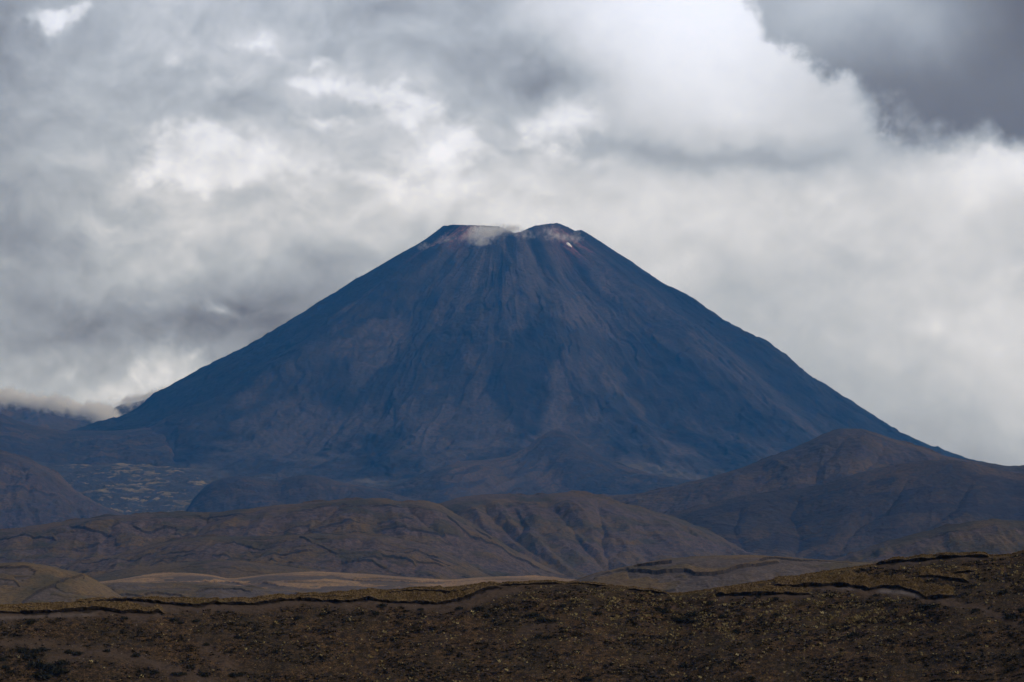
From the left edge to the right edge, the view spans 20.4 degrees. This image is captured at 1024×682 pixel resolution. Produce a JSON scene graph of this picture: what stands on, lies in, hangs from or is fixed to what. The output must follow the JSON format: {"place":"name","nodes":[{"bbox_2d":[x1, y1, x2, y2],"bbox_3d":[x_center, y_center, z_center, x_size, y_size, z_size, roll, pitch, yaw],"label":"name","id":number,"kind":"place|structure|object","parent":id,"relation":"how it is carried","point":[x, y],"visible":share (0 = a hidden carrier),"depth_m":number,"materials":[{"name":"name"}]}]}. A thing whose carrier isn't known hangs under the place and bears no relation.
{"place":"outdoors","nodes":[
{"label":"outdoors","id":0,"kind":"place"},
{"bbox_2d":[0,562,121,603],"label":"hill","id":1,"kind":"structure","parent":0,"point":[24,582],"depth_m":1408.24,"materials":[{"name":"brown soil"}]},
{"bbox_2d":[0,449,124,528],"bbox_3d":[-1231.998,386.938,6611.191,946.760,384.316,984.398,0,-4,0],"label":"hill","id":2,"kind":"structure","parent":0,"point":[32,492],"depth_m":6532.56,"materials":[{"name":"stone"}]},
{"bbox_2d":[0,397,144,430],"bbox_3d":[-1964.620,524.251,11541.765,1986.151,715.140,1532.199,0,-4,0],"label":"hill","id":3,"kind":"structure","parent":0,"point":[34,411],"depth_m":11600.50,"materials":[{"name":"blue"}]},
{"bbox_2d":[0,413,173,466],"bbox_3d":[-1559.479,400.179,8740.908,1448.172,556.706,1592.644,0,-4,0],"label":"hill","id":4,"kind":"structure","parent":0,"point":[145,446],"depth_m":8626.51,"materials":[{"name":"stone"}]},
{"bbox_2d":[35,461,276,514],"bbox_3d":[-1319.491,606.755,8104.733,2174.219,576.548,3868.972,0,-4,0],"label":"hill","id":5,"kind":"structure","parent":0,"point":[126,489],"depth_m":7933.75,"materials":[{"name":"stone"}]},
{"bbox_2d":[92,560,324,581],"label":"hill","id":6,"kind":"structure","parent":0,"point":[230,569],"depth_m":2463.19,"materials":[{"name":"brown soil"}]},
{"bbox_2d":[103,582,323,598],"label":"hill","id":7,"kind":"structure","parent":0,"point":[182,589],"depth_m":1707.84,"materials":[{"name":"brown soil"}]},
{"bbox_2d":[59,532,491,579],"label":"hill","id":8,"kind":"structure","parent":0,"point":[365,553],"depth_m":2886.89,"materials":[{"name":"brown soil"}]},
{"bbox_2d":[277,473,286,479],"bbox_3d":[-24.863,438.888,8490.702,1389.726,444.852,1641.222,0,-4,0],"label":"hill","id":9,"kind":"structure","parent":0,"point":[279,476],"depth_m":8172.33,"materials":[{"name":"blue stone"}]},
{"bbox_2d":[0,497,581,578],"bbox_3d":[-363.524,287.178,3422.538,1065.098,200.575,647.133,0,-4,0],"label":"hill","id":10,"kind":"structure","parent":0,"point":[74,540],"depth_m":3402.60,"materials":[{"name":"brown soil"}]},
{"bbox_2d":[185,475,416,511],"bbox_3d":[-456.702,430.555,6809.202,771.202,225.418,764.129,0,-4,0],"label":"hill","id":11,"kind":"structure","parent":0,"point":[233,493],"depth_m":6788.14,"materials":[{"name":"stone"}]},
{"bbox_2d":[100,571,575,592],"bbox_3d":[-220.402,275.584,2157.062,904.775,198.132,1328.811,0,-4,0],"label":"hill","id":12,"kind":"structure","parent":0,"point":[312,581],"depth_m":2202.10,"materials":[{"name":"brown soil"}]},
{"bbox_2d":[320,429,694,502],"bbox_3d":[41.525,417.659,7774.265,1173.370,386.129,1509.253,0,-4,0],"label":"hill","id":13,"kind":"structure","parent":0,"point":[557,461],"depth_m":7798.61,"materials":[{"name":"stone"}]},
{"bbox_2d":[0,552,1023,681],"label":"foreground hill","id":14,"kind":"structure","parent":0,"point":[357,659],"depth_m":340.29,"materials":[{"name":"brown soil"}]},
{"bbox_2d":[17,646,27,652],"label":"shrub","id":15,"kind":"object","parent":14,"relation":"on","point":[24,649],"visible":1,"depth_m":337.91,"materials":[{"name":"green plant"}]},
{"bbox_2d":[21,652,38,660],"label":"shrub","id":16,"kind":"object","parent":14,"relation":"on","point":[30,655],"visible":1,"depth_m":337.01,"materials":[{"name":"green plant"}]},
{"bbox_2d":[24,619,36,623],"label":"shrub","id":17,"kind":"object","parent":14,"relation":"on","point":[30,621],"visible":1,"depth_m":345.04,"materials":[{"name":"green plant"}]},
{"bbox_2d":[28,647,40,652],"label":"shrub","id":18,"kind":"object","parent":14,"relation":"on","point":[34,650],"visible":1,"depth_m":338.38,"materials":[{"name":"green plant"}]},
{"bbox_2d":[27,659,49,668],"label":"shrub","id":19,"kind":"object","parent":14,"relation":"on","point":[39,662],"visible":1,"depth_m":335.28,"materials":[{"name":"green plant"}]},
{"bbox_2d":[30,668,54,679],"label":"shrub","id":20,"kind":"object","parent":14,"relation":"on","point":[41,674],"visible":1,"depth_m":333.44,"materials":[{"name":"green plant"}]},
{"bbox_2d":[37,662,62,670],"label":"shrub","id":21,"kind":"object","parent":14,"relation":"on","point":[47,666],"visible":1,"depth_m":335.12,"materials":[{"name":"green plant"}]},
{"bbox_2d":[50,666,69,674],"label":"shrub","id":22,"kind":"object","parent":14,"relation":"on","point":[61,670],"visible":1,"depth_m":334.22,"materials":[{"name":"green plant"}]},
{"bbox_2d":[55,659,69,665],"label":"shrub","id":23,"kind":"object","parent":14,"relation":"on","point":[63,662],"visible":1,"depth_m":336.26,"materials":[{"name":"green plant"}]},
{"bbox_2d":[71,651,83,654],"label":"shrub","id":24,"kind":"object","parent":14,"relation":"on","point":[77,653],"visible":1,"depth_m":338.76,"materials":[{"name":"green plant"}]},
{"bbox_2d":[150,669,158,673],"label":"shrub","id":25,"kind":"object","parent":14,"relation":"on","point":[153,671],"visible":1,"depth_m":335.39,"materials":[{"name":"green plant"}]},
{"bbox_2d":[177,671,186,675],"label":"shrub","id":26,"kind":"object","parent":14,"relation":"on","point":[181,673],"visible":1,"depth_m":335.71,"materials":[{"name":"green plant"}]},
{"bbox_2d":[186,664,195,668],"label":"shrub","id":27,"kind":"object","parent":14,"relation":"on","point":[190,665],"visible":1,"depth_m":337.20,"materials":[{"name":"green plant"}]},
{"bbox_2d":[199,671,211,676],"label":"shrub","id":28,"kind":"object","parent":14,"relation":"on","point":[204,674],"visible":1,"depth_m":335.95,"materials":[{"name":"green plant"}]},
{"bbox_2d":[229,672,239,676],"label":"shrub","id":29,"kind":"object","parent":14,"relation":"on","point":[233,674],"visible":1,"depth_m":336.44,"materials":[{"name":"green plant"}]},
{"bbox_2d":[0,552,1023,681],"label":"cushion plants","id":30,"kind":"object","parent":14,"relation":"on","point":[580,627],"visible":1,"depth_m":338.51,"materials":[{"name":"brown plant"}]},
{"bbox_2d":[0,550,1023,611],"bbox_3d":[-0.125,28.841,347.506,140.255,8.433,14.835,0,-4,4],"label":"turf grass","id":31,"kind":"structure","parent":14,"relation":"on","point":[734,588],"depth_m":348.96,"materials":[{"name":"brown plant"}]},
{"bbox_2d":[0,555,1023,681],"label":"slope stones","id":32,"kind":"object","parent":14,"relation":"on","point":[538,632],"visible":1,"depth_m":339.71,"materials":[{"name":"stone"}]},
{"bbox_2d":[528,611,539,616],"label":"shrub","id":33,"kind":"object","parent":14,"relation":"on","point":[533,614],"visible":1,"depth_m":345.69,"materials":[{"name":"green plant"}]},
{"bbox_2d":[536,616,548,622],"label":"shrub","id":34,"kind":"object","parent":14,"relation":"on","point":[540,619],"visible":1,"depth_m":344.92,"materials":[{"name":"green plant"}]},
{"bbox_2d":[582,675,592,681],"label":"shrub","id":35,"kind":"object","parent":14,"relation":"on","point":[586,678],"visible":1,"depth_m":332.50,"materials":[{"name":"green plant"}]},
{"bbox_2d":[678,616,690,621],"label":"shrub","id":36,"kind":"object","parent":14,"relation":"on","point":[682,619],"visible":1,"depth_m":343.55,"materials":[{"name":"green plant"}]},
{"bbox_2d":[846,631,858,636],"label":"shrub","id":37,"kind":"object","parent":14,"relation":"on","point":[852,633],"visible":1,"depth_m":334.27,"materials":[{"name":"green plant"}]},
{"bbox_2d":[998,589,1010,593],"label":"shrub","id":38,"kind":"object","parent":14,"relation":"on","point":[1001,591],"visible":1,"depth_m":334.88,"materials":[{"name":"green plant"}]},
{"bbox_2d":[1003,614,1016,618],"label":"shrub","id":39,"kind":"object","parent":14,"relation":"on","point":[1010,615],"visible":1,"depth_m":329.50,"materials":[{"name":"green plant"}]},
{"bbox_2d":[0,0,1023,465],"label":"sky","id":40,"kind":"structure","parent":0,"point":[840,183],"materials":[{"name":"grey"}]},
{"bbox_2d":[71,223,994,486],"bbox_3d":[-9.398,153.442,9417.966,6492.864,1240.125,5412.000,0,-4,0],"label":"volcano","id":41,"kind":"structure","parent":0,"point":[442,346],"depth_m":8984.46},
{"bbox_2d":[437,490,757,576],"bbox_3d":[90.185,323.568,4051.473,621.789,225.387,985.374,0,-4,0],"label":"hill","id":42,"kind":"structure","parent":0,"point":[575,533],"depth_m":4012.93,"materials":[{"name":"soil"}]},
{"bbox_2d":[573,555,873,592],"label":"hill","id":43,"kind":"structure","parent":0,"point":[682,574],"depth_m":1264.83,"materials":[{"name":"brown soil"}]},
{"bbox_2d":[602,428,1023,514],"bbox_3d":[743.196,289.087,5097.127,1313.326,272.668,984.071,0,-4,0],"label":"hill","id":44,"kind":"structure","parent":0,"point":[833,455],"depth_m":5052.97,"materials":[{"name":"soil"}]},
{"bbox_2d":[671,460,1023,559],"bbox_3d":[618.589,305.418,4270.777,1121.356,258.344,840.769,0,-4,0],"label":"hill","id":45,"kind":"structure","parent":0,"point":[841,517],"depth_m":4237.48,"materials":[{"name":"soil"}]},
{"bbox_2d":[833,518,1023,562],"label":"hill","id":46,"kind":"structure","parent":0,"point":[991,536],"depth_m":2640.68,"materials":[{"name":"brown soil"}]}
]}

